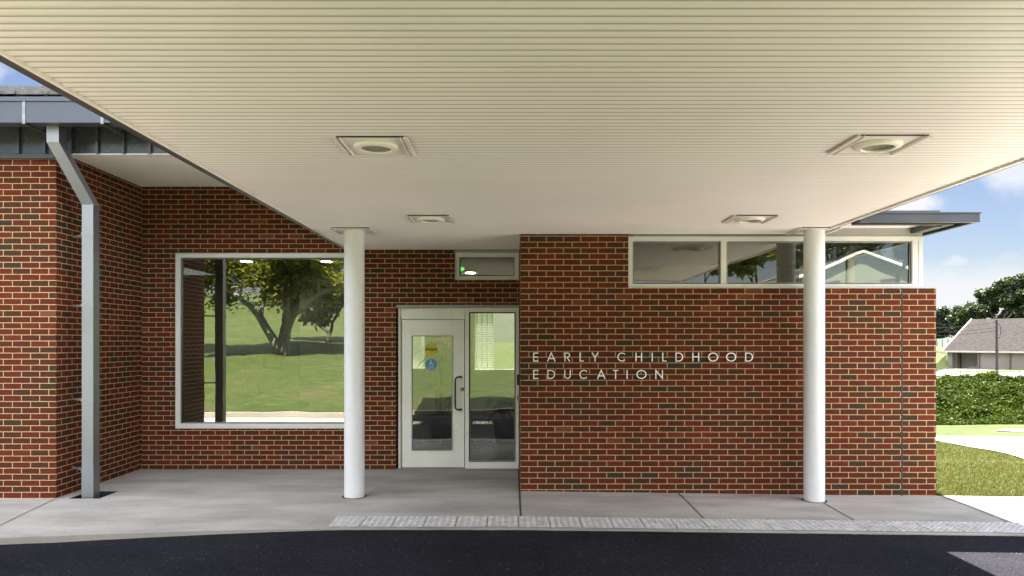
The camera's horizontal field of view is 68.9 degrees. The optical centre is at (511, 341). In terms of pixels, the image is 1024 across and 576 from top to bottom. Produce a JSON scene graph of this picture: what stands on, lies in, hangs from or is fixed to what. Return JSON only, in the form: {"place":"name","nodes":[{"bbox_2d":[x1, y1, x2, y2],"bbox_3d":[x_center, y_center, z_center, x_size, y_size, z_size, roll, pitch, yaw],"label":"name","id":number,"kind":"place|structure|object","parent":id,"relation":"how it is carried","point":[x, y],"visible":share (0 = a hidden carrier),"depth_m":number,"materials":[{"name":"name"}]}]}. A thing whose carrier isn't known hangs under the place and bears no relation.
{"place":"outdoors","nodes":[
{"label":"outdoors","id":0,"kind":"place"},
{"bbox_2d":[0,530,1023,575],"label":"asphalt drive","id":1,"kind":"structure","parent":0,"point":[452,553],"depth_m":6.35,"materials":[{"name":"black asphalt"}]},
{"bbox_2d":[0,467,1023,544],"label":"pavement","id":2,"kind":"structure","parent":0,"point":[145,503],"depth_m":8.07,"materials":[{"name":"concrete"}]},
{"bbox_2d":[330,227,377,498],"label":"column","id":3,"kind":"structure","parent":2,"relation":"on","point":[354,362],"depth_m":8.36,"materials":[{"name":"white paint"}]},
{"bbox_2d":[0,86,981,498],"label":"school building","id":4,"kind":"structure","parent":2,"relation":"on","point":[126,346],"depth_m":8.78,"materials":[{"name":"red brick"}]},
{"bbox_2d":[175,253,343,427],"bbox_3d":[-3.427,-0.010,10.377,2.455,2.434,0.110,0,0,0],"label":"picture window","id":5,"kind":"structure","parent":4,"relation":"in","point":[179,257],"depth_m":10.32,"materials":[{"name":"white metal"}]},
{"bbox_2d":[413,340,451,438],"bbox_3d":[-1.312,0.853,13.581,0.818,1.810,0.946,0,0,38],"label":"potted palm","id":6,"kind":"object","parent":4,"relation":"on","point":[434,424],"visible":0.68,"depth_m":13.50,"materials":[{"name":"plant"}]},
{"bbox_2d":[402,320,463,466],"bbox_3d":[-1.094,0.724,10.341,0.861,2.052,0.120,0,0,0],"label":"entrance door","id":7,"kind":"structure","parent":4,"relation":"in","point":[454,457],"depth_m":10.35,"materials":[{"name":"beige paint"}]},
{"bbox_2d":[439,397,475,446],"bbox_3d":[-0.907,1.320,12.593,0.630,0.877,0.628,0,0,-23],"label":"leafy pot plant","id":8,"kind":"object","parent":4,"relation":"on","point":[446,429],"visible":0.28,"depth_m":12.45,"materials":[{"name":"grey plant"}]},
{"bbox_2d":[455,253,518,279],"bbox_3d":[-0.346,-1.035,10.372,0.883,0.384,0.110,0,0,0],"label":"transom window","id":9,"kind":"structure","parent":4,"relation":"in","point":[458,256],"depth_m":10.32,"materials":[{"name":"white metal"}]},
{"bbox_2d":[484,395,513,445],"bbox_3d":[-0.176,1.347,12.719,0.685,0.823,0.811,0,0,0],"label":"bushy pot plant","id":10,"kind":"object","parent":4,"relation":"on","point":[504,430],"visible":0.88,"depth_m":12.57,"materials":[{"name":"grey plant"}]},
{"bbox_2d":[0,0,1023,249],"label":"entrance canopy","id":11,"kind":"object","parent":4,"relation":"attached to","point":[510,120],"visible":0.97,"depth_m":3.92,"materials":[{"name":"white metal"}]},
{"bbox_2d":[333,136,415,156],"bbox_3d":[-0.872,-1.245,4.807,0.458,0.032,0.452,0,0,0],"label":"downlight","id":12,"kind":"object","parent":11,"relation":"attached to","point":[354,146],"visible":1,"depth_m":4.74,"materials":[{"name":"paint"}]},
{"bbox_2d":[405,215,454,223],"bbox_3d":[-0.835,-1.245,7.672,0.458,0.032,0.452,0,0,0],"label":"downlight","id":13,"kind":"object","parent":11,"relation":"attached to","point":[431,219],"visible":1,"depth_m":7.57,"materials":[{"name":"paint"}]},
{"bbox_2d":[722,215,779,223],"bbox_3d":[2.447,-1.245,7.672,0.458,0.032,0.452,0,0,0],"label":"downlight","id":14,"kind":"object","parent":11,"relation":"attached to","point":[763,219],"visible":1,"depth_m":7.58,"materials":[{"name":"paint"}]},
{"bbox_2d":[828,134,932,155],"bbox_3d":[2.335,-1.245,4.772,0.458,0.032,0.452,0,0,0],"label":"downlight","id":15,"kind":"object","parent":11,"relation":"attached to","point":[879,144],"visible":1,"depth_m":4.71,"materials":[{"name":"paint"}]},
{"bbox_2d":[517,374,519,384],"bbox_3d":[0.079,0.492,9.585,0.038,0.135,0.070,0,0,0],"label":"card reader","id":16,"kind":"object","parent":4,"relation":"attached to","point":[518,379],"visible":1,"depth_m":9.55,"materials":[{"name":"black plastic"}]},
{"bbox_2d":[533,352,752,378],"bbox_3d":[1.538,0.286,8.760,2.578,0.327,0.013,0,0,0],"label":"wall sign","id":17,"kind":"object","parent":4,"relation":"attached to","point":[636,356],"visible":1,"depth_m":8.75,"materials":[{"name":"white metal"}]},
{"bbox_2d":[628,236,922,287],"bbox_3d":[3.118,-0.934,8.879,3.488,0.620,0.102,0,0,0],"label":"clerestory window","id":18,"kind":"structure","parent":4,"relation":"in","point":[915,243],"depth_m":8.83,"materials":[{"name":"white metal"}]},
{"bbox_2d":[799,243,907,282],"bbox_3d":[4.812,-0.934,13.066,0.100,0.616,8.268,0,0,0],"label":"side clerestory window","id":19,"kind":"structure","parent":4,"relation":"in","point":[885,263],"depth_m":9.99,"materials":[{"name":"clear glass"}]},
{"bbox_2d":[328,516,1023,532],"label":"tactile strip","id":20,"kind":"object","parent":2,"relation":"on","point":[663,523],"visible":1,"depth_m":7.32,"materials":[{"name":"concrete"}]},
{"bbox_2d":[786,227,841,502],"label":"column","id":21,"kind":"structure","parent":2,"relation":"on","point":[813,364],"depth_m":8.34,"materials":[{"name":"white paint"}]},
{"bbox_2d":[0,62,1023,341],"label":"sky","id":22,"kind":"structure","parent":0,"point":[957,262],"materials":[{"name":"blue"}]},
{"bbox_2d":[424,337,1023,496],"bbox_3d":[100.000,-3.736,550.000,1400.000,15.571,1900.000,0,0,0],"label":"lawn ground","id":23,"kind":"structure","parent":0,"point":[503,356],"depth_m":23.87,"materials":[{"name":"green plant"}]},
{"bbox_2d":[936,329,955,338],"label":"broadleaf tree","id":24,"kind":"object","parent":23,"relation":"on","point":[945,333],"visible":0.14,"depth_m":151.00,"materials":[{"name":"green plant"}]},
{"bbox_2d":[936,305,956,338],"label":"broadleaf tree","id":25,"kind":"object","parent":23,"relation":"on","point":[942,312],"visible":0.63,"depth_m":147.30,"materials":[{"name":"green plant"}]},
{"bbox_2d":[945,301,987,330],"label":"broadleaf tree","id":26,"kind":"object","parent":23,"relation":"on","point":[961,315],"visible":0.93,"depth_m":126.55,"materials":[{"name":"green plant"}]},
{"bbox_2d":[936,436,1023,457],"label":"footpath","id":27,"kind":"structure","parent":23,"relation":"on","point":[1011,445],"depth_m":16.86,"materials":[{"name":"concrete"}]},
{"bbox_2d":[941,318,1023,369],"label":"long building","id":28,"kind":"structure","parent":23,"relation":"on","point":[968,349],"depth_m":97.80,"materials":[{"name":"grey"}]},
{"bbox_2d":[957,352,960,368],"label":"side door","id":29,"kind":"structure","parent":28,"relation":"in","point":[958,353],"depth_m":99.33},
{"bbox_2d":[943,370,1023,375],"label":"cable rail","id":30,"kind":"object","parent":23,"relation":"on","point":[1019,371],"visible":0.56,"depth_m":72.48,"materials":[{"name":"metal"}]},
{"bbox_2d":[973,272,1023,318],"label":"broadleaf tree","id":31,"kind":"object","parent":23,"relation":"on","point":[1007,294],"visible":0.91,"depth_m":122.44,"materials":[{"name":"green plant"}]},
{"bbox_2d":[996,429,1023,430],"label":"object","id":32,"kind":"object","parent":23,"relation":"on","point":[1011,430],"visible":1,"depth_m":21.71,"materials":[{"name":"concrete"}]},
{"bbox_2d":[936,345,946,370],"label":"grass rise","id":33,"kind":"object","parent":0,"point":[941,361],"depth_m":99.60,"materials":[{"name":"green plant"}]},
{"bbox_2d":[936,337,953,346],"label":"boundary fence","id":34,"kind":"object","parent":33,"relation":"on","point":[942,342],"visible":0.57,"depth_m":117.40,"materials":[{"name":"grey wood"}]},
{"bbox_2d":[936,441,1023,496],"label":"grass","id":35,"kind":"structure","parent":0,"point":[1012,486],"depth_m":10.62,"materials":[{"name":"green plant"}]},
{"bbox_2d":[936,368,1023,376],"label":"road","id":36,"kind":"structure","parent":0,"point":[1013,374],"depth_m":85.77,"materials":[{"name":"grey asphalt"}]},
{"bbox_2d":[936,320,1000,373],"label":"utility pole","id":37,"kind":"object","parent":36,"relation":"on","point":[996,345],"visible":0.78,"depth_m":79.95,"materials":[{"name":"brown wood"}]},
{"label":"bank soil","id":38,"kind":"structure","parent":0,"visible":0},
{"bbox_2d":[936,371,1023,424],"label":"kudzu bank","id":39,"kind":"structure","parent":38,"relation":"on","point":[1003,403],"depth_m":28.62,"materials":[{"name":"green plant"}]}
]}

